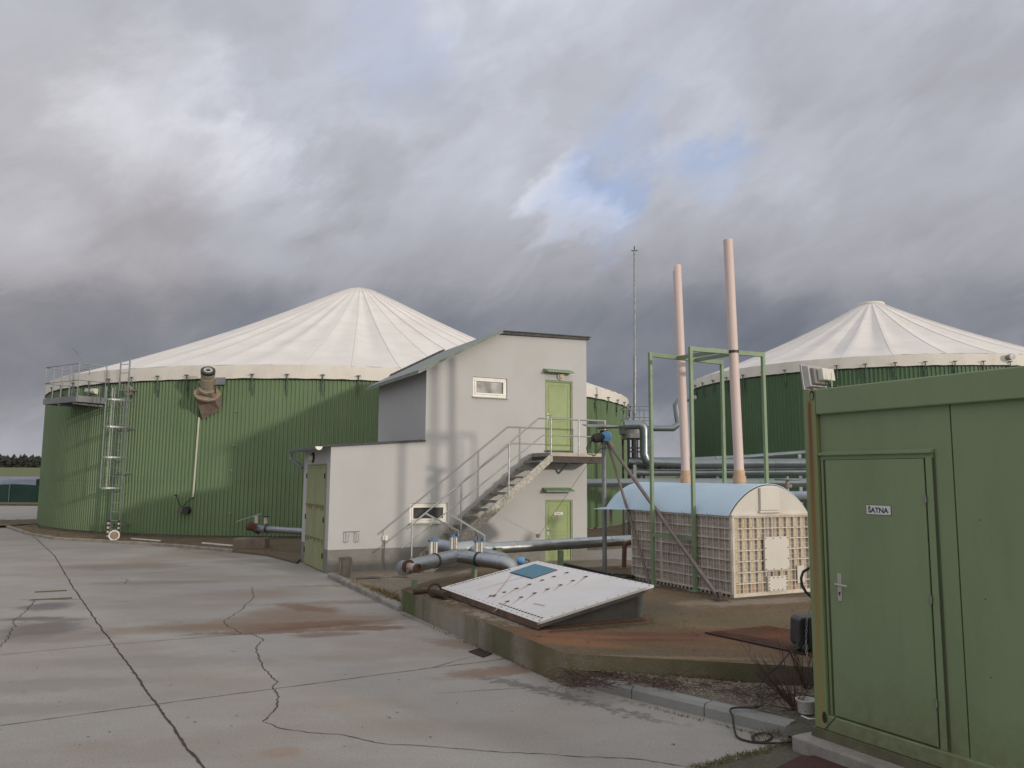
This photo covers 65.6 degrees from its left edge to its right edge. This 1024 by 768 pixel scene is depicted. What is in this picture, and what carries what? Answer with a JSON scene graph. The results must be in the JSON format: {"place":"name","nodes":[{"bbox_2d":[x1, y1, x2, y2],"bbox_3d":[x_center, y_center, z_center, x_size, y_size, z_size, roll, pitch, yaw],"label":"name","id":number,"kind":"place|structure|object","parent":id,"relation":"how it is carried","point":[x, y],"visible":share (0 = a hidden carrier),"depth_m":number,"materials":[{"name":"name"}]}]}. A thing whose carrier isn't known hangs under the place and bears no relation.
{"place":"outdoors","nodes":[
{"label":"outdoors","id":0,"kind":"place"},
{"bbox_2d":[0,467,679,502],"bbox_3d":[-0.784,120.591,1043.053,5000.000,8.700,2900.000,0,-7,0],"label":"field","id":1,"kind":"structure","parent":0,"point":[17,472],"depth_m":265.06,"materials":[{"name":"green plant"}]},
{"bbox_2d":[0,483,38,502],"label":"netting fence","id":2,"kind":"object","parent":1,"relation":"on","point":[9,492],"visible":0.29,"depth_m":59.92,"materials":[{"name":"fabric"}]},
{"bbox_2d":[0,476,39,484],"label":"silage heap","id":3,"kind":"object","parent":1,"relation":"on","point":[19,480],"visible":0.08,"depth_m":67.05,"materials":[{"name":"white plastic"}]},
{"bbox_2d":[0,454,680,468],"bbox_3d":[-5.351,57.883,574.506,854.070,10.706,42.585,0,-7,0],"label":"wood","id":4,"kind":"object","parent":1,"relation":"on","point":[25,461],"visible":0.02,"depth_m":558.83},
{"bbox_2d":[790,491,806,501],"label":"elbow pipe","id":5,"kind":"object","parent":1,"relation":"on","point":[801,496],"visible":0.34,"depth_m":15.04,"materials":[{"name":"metal"}]},
{"bbox_2d":[0,506,791,767],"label":"yard","id":6,"kind":"structure","parent":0,"point":[135,656],"depth_m":8.23,"materials":[{"name":"concrete"}]},
{"bbox_2d":[0,503,37,505],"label":"verge","id":7,"kind":"structure","parent":6,"relation":"on","point":[18,504],"depth_m":54.38,"materials":[{"name":"green plant"}]},
{"bbox_2d":[30,597,71,600],"bbox_3d":[-7.971,3.717,13.744,0.634,0.020,0.030,3,-7,-25],"label":"old board","id":8,"kind":"object","parent":6,"relation":"on","point":[51,598],"visible":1,"depth_m":13.73,"materials":[{"name":"brown wood"}]},
{"bbox_2d":[35,590,66,592],"bbox_3d":[-8.500,3.821,14.653,0.504,0.020,0.050,4,-8,-27],"label":"old board","id":9,"kind":"object","parent":6,"relation":"on","point":[50,591],"visible":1,"depth_m":14.64,"materials":[{"name":"brown wood"}]},
{"bbox_2d":[2,525,234,552],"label":"kerb","id":10,"kind":"structure","parent":6,"relation":"on","point":[127,542],"depth_m":24.88,"materials":[{"name":"concrete"}]},
{"bbox_2d":[108,530,119,539],"bbox_3d":[-12.688,4.819,25.354,0.330,0.330,0.390,3,-7,-25],"label":"cable drum","id":11,"kind":"object","parent":10,"relation":"on","point":[114,535],"visible":1,"depth_m":25.19,"materials":[{"name":"plastic"}]},
{"bbox_2d":[0,519,301,563],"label":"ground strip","id":12,"kind":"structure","parent":6,"relation":"on","point":[288,549],"depth_m":24.96,"materials":[{"name":"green plant"}]},
{"bbox_2d":[0,518,279,552],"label":"verge grass","id":13,"kind":"structure","parent":12,"relation":"on","point":[107,538],"depth_m":26.33,"materials":[{"name":"plant"}]},
{"bbox_2d":[131,538,160,540],"bbox_3d":[-11.676,4.963,25.328,1.468,0.040,0.070,-4,-8,31],"label":"white strip","id":14,"kind":"object","parent":12,"relation":"on","point":[145,539],"visible":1,"depth_m":25.25,"materials":[{"name":"plastic"}]},
{"bbox_2d":[202,542,232,545],"bbox_3d":[-8.845,4.806,23.833,1.476,0.040,0.070,-4,-8,36],"label":"white strip","id":15,"kind":"object","parent":12,"relation":"on","point":[216,544],"visible":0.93,"depth_m":23.85,"materials":[{"name":"plastic"}]},
{"bbox_2d":[233,537,269,548],"bbox_3d":[-7.530,4.643,22.975,0.910,0.380,0.550,1,-7,-4],"label":"concrete block","id":16,"kind":"object","parent":12,"relation":"on","point":[249,542],"depth_m":22.72,"materials":[{"name":"grey concrete"}]},
{"bbox_2d":[36,288,630,537],"bbox_3d":[-7.663,0.912,39.259,26.626,11.548,26.717,0,-7,0],"label":"storage tank","id":17,"kind":"object","parent":12,"relation":"on","point":[305,375],"visible":0.67,"depth_m":26.68,"materials":[{"name":"metal"}]},
{"bbox_2d":[43,346,106,408],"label":"maintenance platform","id":18,"kind":"structure","parent":17,"relation":"attached to","point":[77,401],"depth_m":27.55,"materials":[{"name":"metal"}]},
{"bbox_2d":[99,358,137,536],"bbox_3d":[-13.134,2.090,26.448,0.612,5.949,1.095,-3,-7,23],"label":"caged ladder","id":19,"kind":"object","parent":17,"relation":"attached to","point":[117,427],"visible":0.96,"depth_m":26.41,"materials":[{"name":"metal"}]},
{"bbox_2d":[124,385,132,395],"bbox_3d":[-13.080,0.227,27.118,0.382,0.384,0.104,-3,-7,24],"label":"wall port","id":20,"kind":"object","parent":17,"relation":"attached to","point":[130,392],"depth_m":27.05,"materials":[{"name":"grey metal"}]},
{"bbox_2d":[174,495,190,513],"bbox_3d":[-10.675,3.903,25.805,0.513,0.616,0.284,0,-7,0],"label":"hand winch","id":21,"kind":"object","parent":17,"relation":"attached to","point":[185,510],"visible":1,"depth_m":25.71,"materials":[{"name":"black metal"}]},
{"bbox_2d":[183,410,199,506],"bbox_3d":[-10.372,2.203,25.937,0.594,3.597,0.290,-5,-9,40],"label":"cable conduit","id":22,"kind":"object","parent":17,"relation":"attached to","point":[195,458],"visible":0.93,"depth_m":26.00,"materials":[{"name":"beige plastic"}]},
{"bbox_2d":[194,366,225,418],"bbox_3d":[-9.892,0.282,25.684,0.891,1.662,1.093,-1,-7,7],"label":"mixer motor","id":23,"kind":"object","parent":17,"relation":"attached to","point":[207,394],"visible":1,"depth_m":25.69,"materials":[{"name":"metal"}]},
{"bbox_2d":[328,572,402,611],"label":"kerb","id":24,"kind":"structure","parent":6,"relation":"on","point":[396,605],"depth_m":14.32,"materials":[{"name":"concrete"}]},
{"bbox_2d":[288,329,590,573],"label":"utility building","id":25,"kind":"structure","parent":6,"relation":"on","point":[449,420],"depth_m":19.61,"materials":[{"name":"grey paint"}]},
{"bbox_2d":[236,513,301,534],"bbox_3d":[-6.590,3.957,22.385,2.570,0.614,0.673,-3,-8,27],"label":"valve pipe","id":26,"kind":"object","parent":25,"relation":"attached to","point":[256,527],"visible":0.91,"depth_m":22.52,"materials":[{"name":"metal"}]},
{"bbox_2d":[345,531,359,541],"bbox_3d":[-3.598,3.437,17.885,0.350,0.239,0.110,4,-8,-27],"label":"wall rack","id":27,"kind":"object","parent":25,"relation":"attached to","point":[352,531],"depth_m":17.89,"materials":[{"name":"metal"}]},
{"bbox_2d":[382,535,387,568],"bbox_3d":[-2.919,3.856,18.210,0.120,0.753,0.058,4,-8,-27],"label":"junction box","id":28,"kind":"object","parent":25,"relation":"attached to","point":[385,537],"visible":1,"depth_m":18.21,"materials":[{"name":"white plastic"}]},
{"bbox_2d":[409,503,448,524],"bbox_3d":[-1.982,3.075,18.838,0.996,0.483,0.145,4,-8,-27],"label":"window","id":29,"kind":"structure","parent":25,"relation":"in","point":[416,509],"depth_m":18.84,"materials":[{"name":"white plastic"}]},
{"bbox_2d":[472,377,507,398],"bbox_3d":[-0.553,0.106,19.907,0.985,0.517,0.145,4,-8,-27],"label":"window","id":30,"kind":"structure","parent":25,"relation":"in","point":[482,387],"depth_m":19.92,"materials":[{"name":"white plastic"}]},
{"bbox_2d":[401,417,605,572],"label":"external staircase","id":31,"kind":"structure","parent":25,"relation":"attached to","point":[544,460],"depth_m":19.04,"materials":[{"name":"metal"}]},
{"bbox_2d":[546,382,570,450],"bbox_3d":[1.217,0.843,20.731,0.742,1.774,0.109,4,-8,-27],"label":"door","id":32,"kind":"structure","parent":25,"relation":"in","point":[558,395],"depth_m":20.74,"materials":[{"name":"green paint"}]},
{"bbox_2d":[546,501,570,560],"bbox_3d":[1.198,3.768,20.388,0.733,1.487,0.109,4,-8,-27],"label":"door","id":33,"kind":"structure","parent":25,"relation":"in","point":[558,527],"depth_m":20.41,"materials":[{"name":"green paint"}]},
{"bbox_2d":[468,648,492,656],"bbox_3d":[-0.381,3.299,9.767,0.210,0.012,0.468,4,-8,-31],"label":"drain grate","id":34,"kind":"object","parent":6,"relation":"on","point":[480,652],"visible":1,"depth_m":9.75,"materials":[{"name":"metal"}]},
{"bbox_2d":[334,559,631,601],"bbox_3d":[0.349,4.225,17.654,9.192,0.070,5.142,5,-8,-36],"label":"service strip","id":35,"kind":"object","parent":6,"relation":"on","point":[395,584],"visible":0.12,"depth_m":17.21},
{"bbox_2d":[338,557,351,577],"bbox_3d":[-3.502,3.854,16.674,0.291,0.430,0.280,0,-7,0],"label":"metal bin","id":36,"kind":"object","parent":35,"relation":"on","point":[345,566],"visible":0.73,"depth_m":16.57,"materials":[{"name":"metal"}]},
{"bbox_2d":[345,580,400,601],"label":"kerb grass","id":37,"kind":"structure","parent":35,"relation":"on","point":[394,596],"depth_m":14.16,"materials":[{"name":"brown plant"}]},
{"bbox_2d":[356,575,407,578],"bbox_3d":[-2.718,4.029,16.583,1.078,0.066,0.220,3,-7,-18],"label":"ground hose","id":38,"kind":"object","parent":35,"relation":"on","point":[377,577],"visible":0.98,"depth_m":16.53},
{"bbox_2d":[362,577,814,714],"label":"leaf litter","id":39,"kind":"object","parent":35,"relation":"on","point":[692,649],"visible":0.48,"depth_m":8.06,"materials":[{"name":"brown plant"}]},
{"bbox_2d":[400,614,791,767],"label":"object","id":40,"kind":"object","parent":6,"relation":"on","point":[732,756],"visible":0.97,"depth_m":6.37,"materials":[{"name":"green plant"}]},
{"bbox_2d":[401,565,813,687],"bbox_3d":[3.118,3.658,13.223,9.431,0.500,11.205,-2,-7,23],"label":"concrete pad","id":41,"kind":"object","parent":6,"relation":"on","point":[668,650],"visible":0.27,"depth_m":9.42,"materials":[{"name":"brown concrete"}]},
{"bbox_2d":[413,583,448,598],"bbox_3d":[-1.243,3.133,12.127,0.322,0.222,0.753,4,-7,-26],"label":"rusty pipe stub","id":42,"kind":"object","parent":41,"relation":"on","point":[432,592],"visible":1,"depth_m":12.01,"materials":[{"name":"orange metal"}]},
{"bbox_2d":[396,512,630,588],"bbox_3d":[0.319,3.120,14.623,5.562,1.518,2.217,4,-7,-26],"label":"pipe manifold","id":43,"kind":"object","parent":41,"relation":"on","point":[476,553],"visible":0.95,"depth_m":14.20,"materials":[{"name":"metal"}]},
{"bbox_2d":[517,557,529,564],"bbox_3d":[0.215,3.195,13.596,0.248,0.468,0.130,-1,-7,11],"label":"pump","id":44,"kind":"object","parent":41,"relation":"on","point":[520,560],"visible":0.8,"depth_m":13.58,"materials":[{"name":"blue paint"}]},
{"bbox_2d":[442,561,653,629],"bbox_3d":[0.299,2.937,11.309,1.828,0.449,3.262,4,-7,-26],"label":"tilted hatch","id":45,"kind":"object","parent":41,"relation":"on","point":[569,597],"visible":0.98,"depth_m":10.61,"materials":[{"name":"metal"}]},
{"bbox_2d":[564,562,610,574],"bbox_3d":[1.389,3.642,15.667,0.070,0.070,2.132,3,-7,-22],"label":"steel channel","id":46,"kind":"object","parent":41,"relation":"on","point":[583,568],"visible":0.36,"depth_m":15.55,"materials":[{"name":"metal"}]},
{"bbox_2d":[605,573,634,578],"bbox_3d":[1.971,3.475,14.394,0.617,0.111,0.969,0,-7,0],"label":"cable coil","id":47,"kind":"object","parent":41,"relation":"on","point":[626,576],"visible":0.7,"depth_m":14.26,"materials":[{"name":"black rubber"}]},
{"bbox_2d":[619,540,630,568],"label":"red pipe","id":48,"kind":"object","parent":41,"relation":"on","point":[624,550],"visible":0.82,"depth_m":16.10,"materials":[{"name":"metal"}]},
{"bbox_2d":[582,424,727,601],"bbox_3d":[2.548,2.046,13.894,0.696,2.903,3.878,4,-7,-26],"label":"tripod stand","id":49,"kind":"object","parent":41,"relation":"on","point":[603,437],"visible":0.96,"depth_m":15.24,"materials":[{"name":"metal"}]},
{"bbox_2d":[539,445,600,534],"bbox_3d":[1.221,2.499,17.842,0.007,2.130,4.803,2,-7,-13],"label":"guy wire","id":50,"kind":"object","parent":49,"relation":"attached to","point":[570,489],"visible":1,"depth_m":17.56,"materials":[{"name":"metal"}]},
{"bbox_2d":[608,509,611,521],"bbox_3d":[1.903,2.557,15.424,0.060,0.240,0.050,4,-8,-27],"label":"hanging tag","id":51,"kind":"object","parent":49,"relation":"hanging from","point":[609,515],"visible":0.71,"depth_m":15.40,"materials":[{"name":"green plastic"}]},
{"bbox_2d":[594,482,809,597],"bbox_3d":[3.252,2.635,14.127,2.024,1.745,3.473,4,-8,-27],"label":"latticed housing","id":52,"kind":"object","parent":41,"relation":"on","point":[752,539],"visible":0.92,"depth_m":12.89,"materials":[{"name":"cream painted steel"},{"name":"light blue painted sheet metal"}]},
{"bbox_2d":[624,511,630,520],"bbox_3d":[2.259,2.555,15.411,0.130,0.180,0.120,4,-8,-27],"label":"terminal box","id":53,"kind":"object","parent":52,"relation":"attached to","point":[626,518],"visible":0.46,"depth_m":15.37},
{"bbox_2d":[673,264,690,482],"bbox_3d":[3.194,-0.159,14.885,0.281,4.254,0.216,0,-7,0],"label":"flue pipe","id":54,"kind":"object","parent":52,"relation":"on","point":[685,476],"visible":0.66,"depth_m":14.83,"materials":[{"name":"metal"}]},
{"bbox_2d":[723,239,745,483],"bbox_3d":[3.833,-0.358,13.665,0.280,4.372,0.221,0,-7,0],"label":"flue pipe","id":55,"kind":"object","parent":52,"relation":"on","point":[739,476],"visible":0.8,"depth_m":13.61,"materials":[{"name":"metal"}]},
{"bbox_2d":[648,346,768,591],"bbox_3d":[3.342,1.452,13.853,1.888,4.030,1.149,4,-7,-25],"label":"flue gantry","id":56,"kind":"object","parent":41,"relation":"on","point":[690,357],"visible":0.69,"depth_m":13.76,"materials":[{"name":"green metal"}]},
{"bbox_2d":[705,625,812,655],"bbox_3d":[3.229,2.896,8.989,1.117,0.016,1.749,5,-8,-34],"label":"rusty plate","id":57,"kind":"object","parent":41,"relation":"on","point":[767,636],"visible":0.6,"depth_m":9.21,"materials":[{"name":"brown metal"}]},
{"bbox_2d":[790,614,811,650],"bbox_3d":[3.167,2.651,8.470,0.360,0.348,0.250,1,-7,-6],"label":"black box","id":58,"kind":"object","parent":57,"relation":"on","point":[798,627],"visible":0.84,"depth_m":8.38,"materials":[{"name":"grey plastic"}]},
{"bbox_2d":[805,605,810,655],"bbox_3d":[3.081,2.575,8.306,0.153,0.523,0.065,7,-9,-44],"label":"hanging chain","id":59,"kind":"object","parent":58,"relation":"hanging from","point":[806,629],"visible":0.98,"depth_m":8.33,"materials":[{"name":"metal"}]},
{"bbox_2d":[774,476,799,489],"bbox_3d":[5.566,2.803,15.986,0.500,1.873,0.500,0,-7,0],"label":"valve stand","id":60,"kind":"object","parent":41,"relation":"on","point":[787,485],"visible":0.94,"depth_m":15.99,"materials":[{"name":"metal"}]},
{"bbox_2d":[587,522,630,550],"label":"wall","id":61,"kind":"structure","parent":6,"relation":"on","point":[617,530],"depth_m":29.61,"materials":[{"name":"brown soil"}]},
{"bbox_2d":[619,405,648,534],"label":"access tower","id":62,"kind":"structure","parent":6,"relation":"on","point":[628,435],"depth_m":27.94,"materials":[{"name":"metal"}]},
{"bbox_2d":[627,458,646,468],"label":"insulated pipe","id":63,"kind":"object","parent":62,"relation":"attached to","point":[639,463],"visible":0.77,"depth_m":27.35,"materials":[{"name":"metal"}]},
{"bbox_2d":[630,450,804,459],"bbox_3d":[7.402,2.519,27.902,6.570,0.493,0.186,0,-7,0],"label":"insulated pipe","id":64,"kind":"object","parent":62,"relation":"attached to","point":[774,454],"visible":0.52,"depth_m":27.84,"materials":[{"name":"metal"}]},
{"bbox_2d":[633,465,635,477],"bbox_3d":[4.135,4.021,26.716,0.100,2.600,0.100,0,-7,0],"label":"pipe support","id":65,"kind":"object","parent":6,"relation":"on","point":[634,470],"visible":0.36,"depth_m":26.80,"materials":[{"name":"metal"}]},
{"bbox_2d":[623,420,805,467],"bbox_3d":[7.043,2.044,26.951,6.490,1.618,0.326,0,-7,0],"label":"insulated pipe","id":66,"kind":"object","parent":65,"relation":"on","point":[641,426],"visible":0.73,"depth_m":26.77,"materials":[{"name":"metal"}]},
{"bbox_2d":[653,395,696,430],"bbox_3d":[5.844,1.054,28.577,1.578,1.307,0.220,0,-7,0],"label":"insulated pipe","id":67,"kind":"object","parent":66,"relation":"attached to","point":[674,426],"visible":0.69,"depth_m":28.46,"materials":[{"name":"metal"}]},
{"bbox_2d":[631,246,638,477],"bbox_3d":[4.737,0.144,30.696,0.274,11.237,0.274,-6,-9,45],"label":"lightning mast","id":68,"kind":"object","parent":6,"relation":"on","point":[634,381],"visible":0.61,"depth_m":30.73,"materials":[{"name":"metal"}]},
{"bbox_2d":[586,677,796,737],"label":"kerb","id":69,"kind":"structure","parent":6,"relation":"on","point":[747,718],"depth_m":7.29,"materials":[{"name":"concrete"}]},
{"bbox_2d":[573,668,814,721],"bbox_3d":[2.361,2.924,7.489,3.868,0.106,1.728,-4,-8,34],"label":"gravel bed","id":70,"kind":"object","parent":6,"relation":"on","point":[773,710],"visible":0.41,"depth_m":7.55,"materials":[{"name":"gravel"}]},
{"bbox_2d":[546,667,812,715],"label":"dead stalks","id":71,"kind":"object","parent":70,"relation":"on","point":[582,678],"visible":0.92,"depth_m":7.76,"materials":[{"name":"brown plant"}]},
{"bbox_2d":[741,639,813,710],"bbox_3d":[2.450,2.608,7.042,0.752,0.607,0.462,0,-7,0],"label":"bare shrub","id":72,"kind":"object","parent":70,"relation":"on","point":[783,694],"visible":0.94,"depth_m":7.05,"materials":[{"name":"brown plant"}]},
{"bbox_2d":[786,644,813,689],"bbox_3d":[2.796,2.689,7.569,0.405,0.505,0.209,0,-7,0],"label":"bare shrub","id":73,"kind":"object","parent":70,"relation":"on","point":[797,667],"visible":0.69,"depth_m":7.56,"materials":[{"name":"brown plant"}]},
{"bbox_2d":[795,696,814,714],"bbox_3d":[2.616,2.820,6.906,0.180,0.127,0.325,4,-8,-30],"label":"white bucket","id":74,"kind":"object","parent":70,"relation":"on","point":[807,704],"visible":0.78,"depth_m":6.91,"materials":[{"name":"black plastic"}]},
{"bbox_2d":[729,647,798,743],"bbox_3d":[2.337,2.807,7.315,0.589,0.455,1.754,-2,-7,20],"label":"black cable","id":75,"kind":"object","parent":6,"relation":"on","point":[759,706],"visible":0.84,"depth_m":6.81,"materials":[{"name":"rubber"}]},
{"bbox_2d":[797,454,802,503],"bbox_3d":[9.864,3.906,27.137,0.100,3.000,0.100,0,-7,0],"label":"pipe support","id":76,"kind":"object","parent":6,"relation":"on","point":[799,476],"visible":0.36,"depth_m":27.18,"materials":[{"name":"metal"}]},
{"bbox_2d":[628,468,805,475],"bbox_3d":[7.151,2.995,27.041,6.393,0.308,0.246,0,-7,0],"label":"insulated pipe","id":77,"kind":"object","parent":76,"relation":"on","point":[718,472],"visible":0.69,"depth_m":26.94,"materials":[{"name":"metal"}]},
{"bbox_2d":[792,732,904,767],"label":"concrete footing","id":78,"kind":"object","parent":6,"relation":"on","point":[809,745],"visible":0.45,"depth_m":5.99,"materials":[{"name":"grey concrete"}]},
{"bbox_2d":[811,726,939,767],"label":"container bearer","id":79,"kind":"object","parent":78,"relation":"on","point":[874,751],"visible":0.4,"depth_m":5.87,"materials":[{"name":"grey concrete"}]},
{"bbox_2d":[803,366,1023,767],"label":"site container","id":80,"kind":"object","parent":79,"relation":"on","point":[915,498],"visible":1,"depth_m":5.64,"materials":[{"name":"green metal"}]},
{"bbox_2d":[800,566,810,597],"bbox_3d":[2.720,1.834,7.238,0.196,0.364,0.025,0,-7,0],"label":"hose loop","id":81,"kind":"object","parent":80,"relation":"attached to","point":[801,580],"visible":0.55,"depth_m":7.23,"materials":[{"name":"black rubber"}]},
{"bbox_2d":[799,364,839,389],"bbox_3d":[2.683,-0.070,6.490,0.270,0.227,0.587,5,-8,-32],"label":"floodlight","id":82,"kind":"object","parent":80,"relation":"on","point":[814,377],"visible":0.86,"depth_m":6.63,"materials":[{"name":"metal"}]},
{"bbox_2d":[825,458,940,747],"bbox_3d":[2.707,1.555,5.923,0.100,1.978,0.876,4,-8,-29],"label":"door","id":83,"kind":"structure","parent":80,"relation":"in","point":[884,655],"depth_m":5.89,"materials":[{"name":"green paint"}]},
{"bbox_2d":[693,301,1023,511],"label":"storage tank","id":84,"kind":"object","parent":6,"relation":"on","point":[870,342],"visible":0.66,"depth_m":32.17,"materials":[{"name":"metal"}]},
{"bbox_2d":[1005,353,1014,359],"bbox_3d":[18.157,-0.979,28.973,0.240,0.240,0.260,1,-7,-7],"label":"rim vent","id":85,"kind":"object","parent":84,"relation":"attached to","point":[1010,356],"visible":1,"depth_m":28.86,"materials":[{"name":"metal"}]},
{"bbox_3d":[4.343,3.894,22.201,0.100,1.800,0.100,0,-7,0],"label":"pipe support","id":86,"kind":"object","parent":6,"relation":"on","visible":0},
{"bbox_2d":[587,478,806,486],"bbox_3d":[5.283,2.780,22.332,6.524,0.297,0.256,0,-7,0],"label":"insulated pipe","id":87,"kind":"object","parent":86,"relation":"on","point":[801,482],"visible":0.42,"depth_m":22.24,"materials":[{"name":"metal"}]},
{"bbox_2d":[0,0,1023,457],"label":"sky","id":88,"kind":"structure","parent":0,"point":[174,173],"materials":[{"name":"grey"}]},
{"bbox_2d":[702,741,804,767],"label":"muddy ground","id":89,"kind":"structure","parent":0,"point":[775,757],"depth_m":6.09,"materials":[{"name":"brown soil"}]},
{"bbox_2d":[776,755,846,767],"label":"rusty doormat","id":90,"kind":"object","parent":89,"relation":"on","point":[813,761],"visible":0.62,"depth_m":5.93,"materials":[{"name":"brown metal"}]},
{"bbox_2d":[784,713,814,742],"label":"muddy ground","id":91,"kind":"structure","parent":0,"point":[800,726],"depth_m":6.63,"materials":[{"name":"soil"}]}
]}

